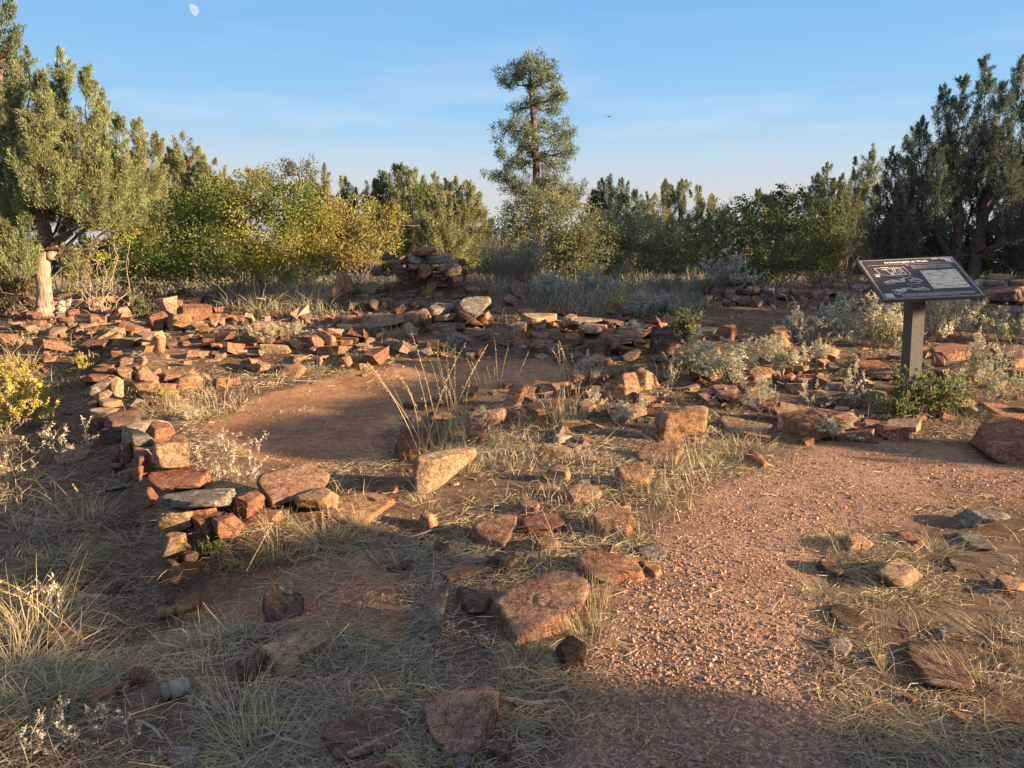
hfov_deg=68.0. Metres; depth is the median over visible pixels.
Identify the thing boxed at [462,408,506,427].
rock
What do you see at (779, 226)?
dark leafy bush
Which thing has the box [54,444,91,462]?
rock
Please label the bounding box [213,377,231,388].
rock
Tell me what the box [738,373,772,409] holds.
flowering weed
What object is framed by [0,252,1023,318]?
brush grass
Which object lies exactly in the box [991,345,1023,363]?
rock
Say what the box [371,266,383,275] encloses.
rock
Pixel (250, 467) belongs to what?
flower stalk
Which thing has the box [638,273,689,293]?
grey shrub
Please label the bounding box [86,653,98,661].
rock
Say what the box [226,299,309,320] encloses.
grass tuft
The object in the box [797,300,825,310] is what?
rock
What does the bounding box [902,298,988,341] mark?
flowering weed
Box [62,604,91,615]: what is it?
stick
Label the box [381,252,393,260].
rock
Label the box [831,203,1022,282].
dark scrub
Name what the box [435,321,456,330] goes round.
rock
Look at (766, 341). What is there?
flowering weed
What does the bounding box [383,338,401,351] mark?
rock
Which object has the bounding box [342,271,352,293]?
rock
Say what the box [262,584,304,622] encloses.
rock
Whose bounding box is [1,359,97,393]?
grass tuft
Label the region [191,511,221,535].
rock
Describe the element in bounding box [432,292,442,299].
rock
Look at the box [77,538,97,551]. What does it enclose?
rock
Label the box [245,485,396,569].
grass tuft
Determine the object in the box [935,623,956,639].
rock
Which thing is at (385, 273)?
rock
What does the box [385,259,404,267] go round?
rock
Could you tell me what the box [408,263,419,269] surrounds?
rock
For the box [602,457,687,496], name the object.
grass tuft
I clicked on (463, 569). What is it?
stone rubble
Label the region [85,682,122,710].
rock
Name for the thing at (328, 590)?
stick
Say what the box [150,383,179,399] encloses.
rabbitbrush
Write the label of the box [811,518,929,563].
grass tuft
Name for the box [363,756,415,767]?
rock
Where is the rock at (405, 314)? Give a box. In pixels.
[401,310,418,317]
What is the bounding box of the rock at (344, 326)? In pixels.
[336,323,384,332]
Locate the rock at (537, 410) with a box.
[521,402,570,425]
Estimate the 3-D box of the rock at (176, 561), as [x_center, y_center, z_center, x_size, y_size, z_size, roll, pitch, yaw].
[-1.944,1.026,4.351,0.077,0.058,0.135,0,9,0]
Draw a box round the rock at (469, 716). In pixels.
[422,686,498,756]
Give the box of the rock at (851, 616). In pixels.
[828,604,867,629]
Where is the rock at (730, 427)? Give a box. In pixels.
[716,416,773,438]
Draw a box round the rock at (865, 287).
[849,284,869,292]
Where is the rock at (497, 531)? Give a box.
[471,515,516,548]
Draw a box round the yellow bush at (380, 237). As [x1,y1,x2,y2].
[299,187,416,289]
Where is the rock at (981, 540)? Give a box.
[956,532,996,549]
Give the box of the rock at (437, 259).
[425,254,450,263]
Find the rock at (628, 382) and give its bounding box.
[603,372,639,401]
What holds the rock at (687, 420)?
on the ground at (300, 396)
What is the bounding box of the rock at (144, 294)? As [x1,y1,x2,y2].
[139,293,151,301]
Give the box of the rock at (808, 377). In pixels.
[795,374,814,382]
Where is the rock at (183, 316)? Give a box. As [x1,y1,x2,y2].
[167,312,192,331]
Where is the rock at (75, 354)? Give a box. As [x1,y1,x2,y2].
[72,352,84,355]
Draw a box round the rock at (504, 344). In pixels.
[497,341,512,348]
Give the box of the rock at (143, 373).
[132,365,158,381]
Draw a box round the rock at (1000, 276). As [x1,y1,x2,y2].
[987,274,1016,279]
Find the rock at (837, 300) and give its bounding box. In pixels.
[829,298,851,306]
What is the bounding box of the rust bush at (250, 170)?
[225,165,278,285]
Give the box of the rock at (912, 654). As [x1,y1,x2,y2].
[901,641,972,689]
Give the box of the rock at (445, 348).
[440,344,452,351]
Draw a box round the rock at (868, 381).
[861,378,872,383]
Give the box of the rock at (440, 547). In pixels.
[434,541,448,552]
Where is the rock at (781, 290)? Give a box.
[775,287,788,297]
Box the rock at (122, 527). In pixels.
[108,522,136,536]
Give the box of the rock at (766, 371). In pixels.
[746,366,775,381]
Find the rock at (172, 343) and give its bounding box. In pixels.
[165,338,179,348]
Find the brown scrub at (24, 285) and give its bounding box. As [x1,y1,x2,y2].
[0,258,57,313]
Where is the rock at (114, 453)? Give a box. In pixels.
[108,444,120,462]
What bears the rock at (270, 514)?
on the ground at (300, 396)
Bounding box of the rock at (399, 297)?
[393,289,418,300]
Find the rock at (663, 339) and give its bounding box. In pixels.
[649,326,676,357]
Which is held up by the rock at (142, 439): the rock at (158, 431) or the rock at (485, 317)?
the rock at (158, 431)
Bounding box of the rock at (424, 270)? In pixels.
[416,264,433,277]
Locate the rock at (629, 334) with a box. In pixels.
[615,326,650,342]
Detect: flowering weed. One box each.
[171,403,203,421]
[248,321,284,342]
[279,320,314,338]
[460,403,498,425]
[586,389,609,405]
[612,395,653,424]
[661,338,734,370]
[663,359,682,386]
[671,327,756,376]
[689,339,757,384]
[693,425,720,439]
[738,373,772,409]
[743,334,793,366]
[771,305,837,342]
[772,341,813,371]
[803,332,841,362]
[812,293,852,329]
[813,409,870,442]
[823,295,877,341]
[848,290,902,347]
[872,303,926,347]
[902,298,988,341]
[921,360,930,374]
[934,272,988,337]
[944,368,981,393]
[953,326,1017,385]
[976,353,1023,403]
[978,305,1021,340]
[998,302,1023,342]
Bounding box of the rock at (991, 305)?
[966,301,1003,309]
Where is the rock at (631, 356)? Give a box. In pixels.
[619,348,640,362]
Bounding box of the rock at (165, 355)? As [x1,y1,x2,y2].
[158,353,169,358]
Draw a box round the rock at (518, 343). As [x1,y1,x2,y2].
[513,339,526,346]
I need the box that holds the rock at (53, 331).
[45,326,67,338]
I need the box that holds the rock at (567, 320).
[560,314,577,326]
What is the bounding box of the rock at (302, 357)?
[292,355,306,362]
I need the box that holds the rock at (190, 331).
[185,330,195,333]
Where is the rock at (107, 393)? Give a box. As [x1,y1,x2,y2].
[93,389,112,400]
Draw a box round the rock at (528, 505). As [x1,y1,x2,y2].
[517,499,539,514]
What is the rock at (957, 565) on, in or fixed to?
on the ground at (300, 396)
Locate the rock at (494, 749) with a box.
[484,741,511,760]
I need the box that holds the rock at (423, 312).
[410,309,432,326]
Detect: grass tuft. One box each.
[0,296,64,308]
[0,328,74,365]
[0,458,89,503]
[0,472,153,557]
[0,492,137,562]
[0,526,147,589]
[0,534,154,649]
[0,593,130,706]
[0,634,158,737]
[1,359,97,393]
[22,469,138,519]
[42,508,150,566]
[115,400,192,428]
[117,384,180,406]
[130,631,334,752]
[132,624,290,706]
[142,580,196,611]
[146,655,362,767]
[148,386,234,413]
[186,433,273,454]
[201,408,238,419]
[207,518,281,573]
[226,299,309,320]
[232,493,334,574]
[241,309,287,338]
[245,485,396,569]
[265,279,334,307]
[296,357,343,379]
[315,354,361,372]
[328,340,368,361]
[344,292,391,308]
[369,634,451,678]
[381,322,409,337]
[383,726,476,767]
[388,477,473,513]
[414,429,502,473]
[422,340,469,355]
[463,431,559,472]
[482,631,577,689]
[500,380,611,431]
[545,585,644,659]
[574,404,645,430]
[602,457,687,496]
[632,427,731,468]
[650,345,689,372]
[676,424,824,463]
[683,443,794,479]
[763,529,867,578]
[792,570,871,606]
[801,665,993,765]
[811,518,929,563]
[829,554,981,628]
[831,689,1022,767]
[859,518,1017,579]
[885,616,1023,715]
[892,603,1023,664]
[935,391,1015,422]
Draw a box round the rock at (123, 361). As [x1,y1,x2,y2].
[118,357,134,366]
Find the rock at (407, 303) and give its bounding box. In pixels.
[392,298,413,309]
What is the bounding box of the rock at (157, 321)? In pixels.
[146,311,167,330]
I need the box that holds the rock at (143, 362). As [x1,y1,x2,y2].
[137,355,147,364]
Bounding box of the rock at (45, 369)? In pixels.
[41,367,50,372]
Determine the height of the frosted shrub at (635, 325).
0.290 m
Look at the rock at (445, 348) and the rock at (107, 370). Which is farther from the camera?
the rock at (445, 348)
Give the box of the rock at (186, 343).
[182,341,190,346]
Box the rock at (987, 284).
[983,280,1007,289]
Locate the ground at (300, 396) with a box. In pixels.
[0,272,1023,767]
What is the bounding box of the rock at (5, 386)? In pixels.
[2,382,16,392]
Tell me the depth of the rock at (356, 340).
10.89 m
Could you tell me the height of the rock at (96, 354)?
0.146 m
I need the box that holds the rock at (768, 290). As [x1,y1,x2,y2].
[762,286,774,296]
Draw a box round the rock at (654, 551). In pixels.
[635,543,666,559]
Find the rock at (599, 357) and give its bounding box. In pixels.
[576,354,601,367]
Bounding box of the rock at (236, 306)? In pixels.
[230,305,243,309]
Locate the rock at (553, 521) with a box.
[520,513,566,534]
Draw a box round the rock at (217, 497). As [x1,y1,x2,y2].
[154,488,237,506]
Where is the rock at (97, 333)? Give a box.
[85,328,98,335]
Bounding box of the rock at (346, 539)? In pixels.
[341,537,351,546]
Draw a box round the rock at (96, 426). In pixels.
[87,419,103,434]
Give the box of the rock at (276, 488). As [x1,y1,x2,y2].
[256,464,329,507]
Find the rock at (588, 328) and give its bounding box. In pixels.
[578,323,607,333]
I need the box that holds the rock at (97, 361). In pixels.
[90,359,100,364]
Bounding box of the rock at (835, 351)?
[811,345,839,355]
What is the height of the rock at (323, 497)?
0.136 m
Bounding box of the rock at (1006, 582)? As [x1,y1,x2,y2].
[994,575,1023,590]
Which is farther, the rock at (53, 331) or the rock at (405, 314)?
the rock at (405, 314)
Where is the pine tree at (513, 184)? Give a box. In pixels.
[480,47,593,275]
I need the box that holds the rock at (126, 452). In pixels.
[120,443,133,462]
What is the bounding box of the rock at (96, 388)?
[82,377,111,396]
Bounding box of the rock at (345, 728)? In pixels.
[320,698,402,759]
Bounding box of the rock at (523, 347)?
[517,344,528,349]
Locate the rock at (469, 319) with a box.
[458,311,482,324]
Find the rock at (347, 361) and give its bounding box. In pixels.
[333,353,353,367]
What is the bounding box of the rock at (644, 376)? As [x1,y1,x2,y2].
[635,368,660,389]
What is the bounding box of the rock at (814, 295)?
[810,291,829,300]
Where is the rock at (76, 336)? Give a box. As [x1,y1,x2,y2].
[71,334,84,339]
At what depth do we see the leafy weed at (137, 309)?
12.62 m
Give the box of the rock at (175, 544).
[161,532,191,556]
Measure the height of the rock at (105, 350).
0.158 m
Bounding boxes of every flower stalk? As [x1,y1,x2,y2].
[0,443,37,479]
[15,424,62,458]
[15,709,83,757]
[36,572,63,626]
[38,407,99,464]
[53,695,114,737]
[55,695,141,748]
[149,746,174,767]
[186,688,209,726]
[190,429,234,482]
[194,456,222,485]
[213,429,253,450]
[226,431,268,486]
[574,352,606,385]
[745,377,778,418]
[801,376,832,407]
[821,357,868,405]
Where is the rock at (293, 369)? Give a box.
[279,363,306,377]
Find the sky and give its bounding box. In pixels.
[0,0,1023,262]
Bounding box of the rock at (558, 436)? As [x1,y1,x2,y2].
[552,433,574,444]
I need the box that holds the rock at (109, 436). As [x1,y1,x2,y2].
[99,428,121,444]
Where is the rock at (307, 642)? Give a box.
[257,629,344,678]
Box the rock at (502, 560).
[486,552,518,569]
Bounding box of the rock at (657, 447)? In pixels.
[634,442,683,467]
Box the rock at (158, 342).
[148,335,165,353]
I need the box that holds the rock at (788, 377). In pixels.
[775,372,795,383]
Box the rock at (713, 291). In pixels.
[709,287,722,299]
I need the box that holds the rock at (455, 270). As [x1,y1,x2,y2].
[445,264,462,277]
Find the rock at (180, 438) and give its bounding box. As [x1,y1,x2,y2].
[170,434,187,445]
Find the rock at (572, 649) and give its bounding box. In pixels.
[556,635,586,669]
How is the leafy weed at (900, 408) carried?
on the ground at (300, 396)
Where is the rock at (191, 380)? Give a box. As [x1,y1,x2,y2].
[174,374,205,388]
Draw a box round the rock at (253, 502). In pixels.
[232,490,267,519]
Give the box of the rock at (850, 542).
[845,532,873,552]
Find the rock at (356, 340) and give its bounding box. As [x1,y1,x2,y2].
[338,333,359,343]
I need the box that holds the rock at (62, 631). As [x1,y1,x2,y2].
[40,626,102,650]
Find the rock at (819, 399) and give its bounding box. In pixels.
[805,391,835,406]
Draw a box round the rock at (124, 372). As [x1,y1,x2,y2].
[114,366,134,378]
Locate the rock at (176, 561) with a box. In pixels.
[164,556,181,565]
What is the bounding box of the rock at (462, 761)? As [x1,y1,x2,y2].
[454,754,471,767]
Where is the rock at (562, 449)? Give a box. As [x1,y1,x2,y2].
[538,444,571,461]
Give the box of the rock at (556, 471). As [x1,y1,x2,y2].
[547,464,570,483]
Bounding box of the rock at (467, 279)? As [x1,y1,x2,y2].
[463,274,473,284]
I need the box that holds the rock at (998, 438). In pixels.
[970,414,1023,464]
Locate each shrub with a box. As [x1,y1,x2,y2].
[28,224,140,312]
[209,261,269,279]
[229,268,292,288]
[269,261,327,289]
[444,332,472,350]
[469,230,555,285]
[532,268,567,300]
[545,259,581,276]
[574,261,620,296]
[593,256,638,282]
[612,320,644,330]
[615,288,663,316]
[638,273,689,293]
[651,290,681,313]
[672,273,726,297]
[684,248,769,292]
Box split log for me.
[157,600,201,619]
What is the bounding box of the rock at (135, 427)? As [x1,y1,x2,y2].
[120,419,175,443]
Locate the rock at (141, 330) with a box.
[126,327,151,336]
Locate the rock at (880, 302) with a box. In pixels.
[867,297,889,310]
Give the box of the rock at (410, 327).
[403,322,417,337]
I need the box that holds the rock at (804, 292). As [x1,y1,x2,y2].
[789,287,814,296]
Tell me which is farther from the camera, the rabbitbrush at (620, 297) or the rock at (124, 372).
the rabbitbrush at (620, 297)
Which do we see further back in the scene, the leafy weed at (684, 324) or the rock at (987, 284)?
the rock at (987, 284)
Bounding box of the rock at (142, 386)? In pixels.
[131,382,154,391]
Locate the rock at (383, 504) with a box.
[317,492,394,527]
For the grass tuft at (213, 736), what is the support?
on the ground at (300, 396)
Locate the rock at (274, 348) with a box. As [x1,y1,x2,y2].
[259,344,290,353]
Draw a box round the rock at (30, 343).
[23,338,38,348]
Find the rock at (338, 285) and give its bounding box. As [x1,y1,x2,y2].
[329,270,344,297]
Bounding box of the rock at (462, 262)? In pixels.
[459,258,465,265]
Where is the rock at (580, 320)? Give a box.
[572,317,601,324]
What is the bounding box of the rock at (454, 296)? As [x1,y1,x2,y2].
[448,293,466,299]
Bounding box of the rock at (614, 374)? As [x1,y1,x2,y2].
[607,371,622,379]
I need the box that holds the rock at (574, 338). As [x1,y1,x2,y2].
[561,332,581,346]
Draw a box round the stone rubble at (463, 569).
[3,271,1022,766]
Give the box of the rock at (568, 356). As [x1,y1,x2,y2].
[553,352,581,363]
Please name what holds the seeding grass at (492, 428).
on the ground at (300, 396)
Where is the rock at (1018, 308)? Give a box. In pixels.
[1007,306,1023,313]
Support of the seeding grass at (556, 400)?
on the ground at (300, 396)
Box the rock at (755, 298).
[751,296,759,303]
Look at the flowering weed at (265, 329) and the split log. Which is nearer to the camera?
the split log
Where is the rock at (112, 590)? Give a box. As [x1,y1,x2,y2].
[102,581,127,594]
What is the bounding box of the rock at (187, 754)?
[167,742,205,767]
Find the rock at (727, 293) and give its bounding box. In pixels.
[723,289,735,299]
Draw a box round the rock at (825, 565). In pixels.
[815,556,842,576]
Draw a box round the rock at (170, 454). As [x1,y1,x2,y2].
[151,442,189,467]
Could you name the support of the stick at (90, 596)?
on the ground at (300, 396)
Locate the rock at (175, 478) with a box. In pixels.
[146,467,210,490]
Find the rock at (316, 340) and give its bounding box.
[309,334,323,348]
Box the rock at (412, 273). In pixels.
[408,270,416,277]
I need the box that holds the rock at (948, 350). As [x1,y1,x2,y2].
[928,343,971,360]
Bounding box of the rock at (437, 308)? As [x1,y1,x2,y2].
[426,303,455,314]
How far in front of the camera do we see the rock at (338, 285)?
13.57 m
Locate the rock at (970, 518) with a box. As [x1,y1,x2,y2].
[953,508,1010,527]
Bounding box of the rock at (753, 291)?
[737,287,760,294]
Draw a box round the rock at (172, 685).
[160,676,191,701]
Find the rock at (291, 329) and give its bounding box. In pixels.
[284,325,301,333]
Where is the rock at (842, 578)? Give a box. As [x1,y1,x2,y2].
[829,575,854,587]
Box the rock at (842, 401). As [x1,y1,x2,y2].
[837,397,861,408]
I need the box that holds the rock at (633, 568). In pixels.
[573,550,644,583]
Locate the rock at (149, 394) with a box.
[142,388,160,397]
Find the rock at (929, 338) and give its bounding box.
[924,329,937,342]
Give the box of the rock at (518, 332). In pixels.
[510,324,526,340]
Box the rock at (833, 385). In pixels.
[822,382,843,389]
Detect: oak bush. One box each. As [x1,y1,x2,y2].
[473,182,635,280]
[587,206,703,282]
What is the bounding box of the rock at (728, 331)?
[715,324,736,342]
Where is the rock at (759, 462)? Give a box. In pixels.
[743,450,768,467]
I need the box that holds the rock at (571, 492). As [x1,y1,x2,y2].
[565,484,601,504]
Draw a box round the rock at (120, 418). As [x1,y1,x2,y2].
[104,410,140,427]
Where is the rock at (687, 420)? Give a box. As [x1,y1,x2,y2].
[654,405,707,442]
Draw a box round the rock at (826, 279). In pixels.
[818,275,834,288]
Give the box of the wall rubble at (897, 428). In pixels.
[0,263,1023,482]
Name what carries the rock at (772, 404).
on the ground at (300, 396)
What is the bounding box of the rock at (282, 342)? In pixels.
[273,340,287,344]
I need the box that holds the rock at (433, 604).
[406,584,448,639]
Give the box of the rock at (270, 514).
[244,508,283,522]
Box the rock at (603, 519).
[587,505,635,537]
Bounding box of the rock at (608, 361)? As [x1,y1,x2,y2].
[597,357,612,365]
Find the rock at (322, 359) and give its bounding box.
[317,355,330,365]
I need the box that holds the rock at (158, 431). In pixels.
[145,421,174,442]
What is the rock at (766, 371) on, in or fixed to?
on the ground at (300, 396)
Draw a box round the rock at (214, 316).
[206,313,219,320]
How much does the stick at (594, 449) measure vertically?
0.016 m
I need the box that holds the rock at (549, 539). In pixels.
[536,535,562,550]
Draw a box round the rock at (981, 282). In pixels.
[974,279,984,288]
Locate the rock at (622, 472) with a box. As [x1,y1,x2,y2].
[614,464,654,487]
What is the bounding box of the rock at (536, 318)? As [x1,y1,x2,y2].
[520,313,556,324]
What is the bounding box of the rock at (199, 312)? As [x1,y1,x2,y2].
[176,303,211,320]
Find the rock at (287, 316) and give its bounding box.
[284,313,300,322]
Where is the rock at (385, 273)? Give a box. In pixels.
[380,271,392,275]
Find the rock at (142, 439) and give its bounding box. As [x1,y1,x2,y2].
[130,432,155,445]
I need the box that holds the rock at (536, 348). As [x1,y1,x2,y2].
[529,344,543,352]
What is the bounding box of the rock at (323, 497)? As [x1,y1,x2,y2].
[295,487,338,507]
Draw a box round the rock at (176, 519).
[155,507,192,531]
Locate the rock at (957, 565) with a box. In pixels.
[946,555,984,570]
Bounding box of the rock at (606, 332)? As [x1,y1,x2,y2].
[597,327,614,339]
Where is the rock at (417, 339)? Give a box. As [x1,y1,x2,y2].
[409,337,428,345]
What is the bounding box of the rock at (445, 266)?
[433,258,460,271]
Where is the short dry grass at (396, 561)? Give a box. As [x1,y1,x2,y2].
[0,269,1023,767]
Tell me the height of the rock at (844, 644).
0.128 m
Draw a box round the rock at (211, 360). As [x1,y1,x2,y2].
[203,359,221,361]
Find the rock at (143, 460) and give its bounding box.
[135,453,150,476]
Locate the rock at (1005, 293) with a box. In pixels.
[981,286,1023,301]
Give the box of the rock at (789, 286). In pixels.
[785,283,795,290]
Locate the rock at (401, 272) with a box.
[392,265,408,280]
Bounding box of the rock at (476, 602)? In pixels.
[455,586,492,613]
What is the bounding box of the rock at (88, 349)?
[85,346,92,353]
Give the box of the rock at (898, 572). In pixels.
[876,558,922,588]
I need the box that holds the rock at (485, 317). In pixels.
[479,311,490,324]
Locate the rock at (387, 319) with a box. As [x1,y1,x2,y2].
[360,313,403,327]
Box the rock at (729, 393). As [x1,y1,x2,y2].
[709,385,738,399]
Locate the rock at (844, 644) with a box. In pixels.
[827,637,851,656]
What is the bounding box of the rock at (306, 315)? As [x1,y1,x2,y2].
[299,313,311,322]
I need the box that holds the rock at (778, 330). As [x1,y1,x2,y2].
[766,325,793,346]
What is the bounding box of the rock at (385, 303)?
[380,300,388,310]
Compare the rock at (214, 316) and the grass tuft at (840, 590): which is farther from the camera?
the rock at (214, 316)
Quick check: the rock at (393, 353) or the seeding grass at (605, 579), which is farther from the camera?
the rock at (393, 353)
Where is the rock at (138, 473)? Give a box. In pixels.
[133,465,142,480]
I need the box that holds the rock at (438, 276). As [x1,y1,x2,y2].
[432,274,445,277]
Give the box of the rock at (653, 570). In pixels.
[639,561,661,577]
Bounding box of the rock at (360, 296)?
[347,293,369,299]
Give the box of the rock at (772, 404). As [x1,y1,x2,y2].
[758,400,779,414]
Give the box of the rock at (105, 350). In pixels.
[101,346,113,355]
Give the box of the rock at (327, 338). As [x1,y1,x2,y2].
[316,328,335,344]
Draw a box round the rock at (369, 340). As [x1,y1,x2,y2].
[364,337,375,344]
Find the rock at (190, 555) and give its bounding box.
[182,550,198,561]
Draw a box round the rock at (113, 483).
[103,479,132,491]
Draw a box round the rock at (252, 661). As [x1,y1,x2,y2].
[227,653,263,684]
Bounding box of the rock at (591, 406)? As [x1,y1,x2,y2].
[577,398,596,413]
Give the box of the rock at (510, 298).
[501,294,519,305]
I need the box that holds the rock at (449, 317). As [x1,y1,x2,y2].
[434,313,459,320]
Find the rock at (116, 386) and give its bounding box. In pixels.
[109,376,123,397]
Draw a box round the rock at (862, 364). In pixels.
[853,360,895,378]
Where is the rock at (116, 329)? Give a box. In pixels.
[97,325,126,345]
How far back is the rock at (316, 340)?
10.56 m
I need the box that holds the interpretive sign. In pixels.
[856,256,985,391]
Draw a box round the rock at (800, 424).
[778,406,857,441]
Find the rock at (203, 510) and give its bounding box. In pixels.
[188,507,219,514]
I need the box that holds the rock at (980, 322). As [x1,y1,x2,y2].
[977,320,988,330]
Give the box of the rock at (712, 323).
[700,319,723,326]
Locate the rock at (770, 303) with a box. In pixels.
[766,297,776,305]
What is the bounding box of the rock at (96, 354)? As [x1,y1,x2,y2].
[90,351,101,359]
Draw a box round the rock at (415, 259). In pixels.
[407,254,425,263]
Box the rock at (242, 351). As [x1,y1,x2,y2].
[233,349,248,353]
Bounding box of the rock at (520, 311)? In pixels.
[515,308,536,316]
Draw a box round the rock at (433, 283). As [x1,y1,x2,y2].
[427,278,439,288]
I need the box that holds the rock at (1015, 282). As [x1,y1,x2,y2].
[1007,279,1023,285]
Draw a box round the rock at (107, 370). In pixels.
[91,367,117,375]
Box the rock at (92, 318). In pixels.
[88,314,106,324]
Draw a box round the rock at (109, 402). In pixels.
[97,398,122,407]
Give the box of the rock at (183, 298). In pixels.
[177,296,203,301]
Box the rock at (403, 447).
[394,422,433,461]
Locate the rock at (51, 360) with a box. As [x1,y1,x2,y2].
[41,355,57,365]
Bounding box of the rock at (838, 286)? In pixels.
[831,283,845,288]
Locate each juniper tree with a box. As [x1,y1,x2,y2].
[0,0,41,261]
[0,43,152,317]
[100,115,181,283]
[153,129,252,282]
[286,162,374,277]
[356,162,430,278]
[413,170,492,272]
[578,173,653,276]
[636,177,735,276]
[734,188,800,271]
[791,143,889,278]
[861,52,1023,280]
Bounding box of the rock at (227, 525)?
[211,513,244,538]
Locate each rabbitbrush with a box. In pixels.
[0,355,42,385]
[0,360,63,426]
[0,390,38,436]
[70,351,94,375]
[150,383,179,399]
[421,286,432,296]
[571,260,598,277]
[602,287,630,313]
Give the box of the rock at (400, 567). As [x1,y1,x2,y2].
[385,559,414,571]
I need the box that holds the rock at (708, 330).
[695,327,717,333]
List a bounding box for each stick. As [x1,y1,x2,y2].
[25,519,63,522]
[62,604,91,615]
[63,593,107,604]
[99,666,130,670]
[139,719,162,739]
[255,728,291,739]
[264,725,315,747]
[294,380,319,382]
[315,585,336,598]
[347,727,404,753]
[366,550,379,564]
[397,708,412,718]
[403,524,460,539]
[409,683,437,688]
[503,696,562,705]
[567,430,625,465]
[749,648,785,651]
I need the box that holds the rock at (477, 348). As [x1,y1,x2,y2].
[458,341,490,357]
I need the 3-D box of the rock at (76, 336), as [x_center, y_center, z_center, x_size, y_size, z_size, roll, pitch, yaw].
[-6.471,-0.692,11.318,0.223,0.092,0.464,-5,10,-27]
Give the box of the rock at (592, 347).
[582,339,608,354]
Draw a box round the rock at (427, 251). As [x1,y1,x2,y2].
[411,246,436,255]
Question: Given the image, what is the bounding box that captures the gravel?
[0,333,1023,767]
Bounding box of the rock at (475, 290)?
[465,286,480,292]
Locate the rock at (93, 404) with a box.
[86,400,100,408]
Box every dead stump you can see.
[54,300,65,313]
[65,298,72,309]
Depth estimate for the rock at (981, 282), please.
15.12 m
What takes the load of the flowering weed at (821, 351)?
on the ground at (300, 396)
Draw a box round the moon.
[189,4,198,15]
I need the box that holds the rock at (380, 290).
[375,286,389,294]
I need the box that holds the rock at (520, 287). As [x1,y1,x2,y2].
[507,280,531,298]
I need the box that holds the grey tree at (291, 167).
[250,154,320,273]
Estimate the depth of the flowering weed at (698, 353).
9.25 m
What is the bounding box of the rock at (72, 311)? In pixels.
[65,309,79,316]
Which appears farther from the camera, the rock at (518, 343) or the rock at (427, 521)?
the rock at (518, 343)
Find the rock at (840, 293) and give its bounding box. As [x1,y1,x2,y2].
[833,291,848,298]
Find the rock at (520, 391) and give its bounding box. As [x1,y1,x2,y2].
[503,383,535,406]
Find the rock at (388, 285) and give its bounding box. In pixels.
[383,282,401,288]
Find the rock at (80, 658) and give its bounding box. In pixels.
[71,653,86,661]
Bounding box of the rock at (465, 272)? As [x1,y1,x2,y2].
[463,267,468,276]
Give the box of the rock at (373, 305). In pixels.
[369,299,380,311]
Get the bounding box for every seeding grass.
[362,333,486,457]
[430,348,486,448]
[467,340,527,445]
[515,359,603,426]
[539,340,622,420]
[564,490,625,630]
[573,467,632,605]
[861,580,911,669]
[1005,603,1023,666]
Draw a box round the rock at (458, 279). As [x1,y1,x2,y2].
[453,276,462,281]
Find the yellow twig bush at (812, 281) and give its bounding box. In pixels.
[807,223,872,284]
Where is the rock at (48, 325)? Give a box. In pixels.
[38,322,52,330]
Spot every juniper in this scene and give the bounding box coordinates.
[0,235,58,277]
[51,231,135,278]
[53,233,65,257]
[55,245,97,280]
[91,241,164,278]
[152,247,217,279]
[224,240,291,275]
[289,245,359,275]
[351,252,393,277]
[378,254,393,270]
[382,251,422,274]
[456,216,506,276]
[491,247,552,276]
[496,229,526,256]
[543,235,637,275]
[548,222,583,271]
[631,257,673,275]
[666,218,704,276]
[728,245,814,278]
[794,226,857,277]
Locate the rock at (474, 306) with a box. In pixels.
[457,296,490,318]
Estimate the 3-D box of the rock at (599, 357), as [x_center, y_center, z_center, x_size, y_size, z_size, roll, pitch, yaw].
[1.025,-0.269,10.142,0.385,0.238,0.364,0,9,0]
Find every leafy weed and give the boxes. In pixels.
[126,291,154,317]
[198,531,223,557]
[348,281,363,297]
[414,312,429,331]
[663,302,706,339]
[868,384,933,417]
[888,364,961,413]
[927,374,981,412]
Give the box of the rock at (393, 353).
[389,349,398,356]
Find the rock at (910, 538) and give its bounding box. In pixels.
[896,530,923,545]
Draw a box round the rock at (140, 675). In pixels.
[130,667,147,687]
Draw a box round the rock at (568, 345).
[561,343,572,349]
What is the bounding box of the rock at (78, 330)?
[74,327,83,333]
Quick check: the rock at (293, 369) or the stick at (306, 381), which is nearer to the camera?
the stick at (306, 381)
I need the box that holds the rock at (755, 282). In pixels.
[723,280,759,285]
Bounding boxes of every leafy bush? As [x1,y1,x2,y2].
[99,165,350,298]
[694,181,861,287]
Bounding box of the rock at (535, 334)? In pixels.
[529,330,550,339]
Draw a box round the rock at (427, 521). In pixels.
[413,509,437,533]
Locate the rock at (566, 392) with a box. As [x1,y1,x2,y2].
[560,385,571,398]
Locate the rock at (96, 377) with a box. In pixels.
[88,374,109,381]
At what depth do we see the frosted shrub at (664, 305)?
13.60 m
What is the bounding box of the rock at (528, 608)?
[490,570,588,646]
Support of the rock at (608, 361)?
on the ground at (300, 396)
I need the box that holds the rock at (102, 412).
[88,407,118,417]
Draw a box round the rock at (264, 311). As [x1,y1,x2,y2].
[255,309,276,319]
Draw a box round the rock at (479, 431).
[465,427,484,445]
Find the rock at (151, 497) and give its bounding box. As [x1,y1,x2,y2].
[144,487,157,508]
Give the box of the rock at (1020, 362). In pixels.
[997,357,1023,368]
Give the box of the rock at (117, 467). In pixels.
[110,462,124,471]
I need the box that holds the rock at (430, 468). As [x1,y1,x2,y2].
[413,447,476,492]
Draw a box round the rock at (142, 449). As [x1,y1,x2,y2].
[133,446,153,463]
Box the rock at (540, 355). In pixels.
[533,353,548,359]
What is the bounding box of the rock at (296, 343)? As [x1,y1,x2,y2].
[289,338,306,348]
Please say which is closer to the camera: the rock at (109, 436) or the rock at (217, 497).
the rock at (217, 497)

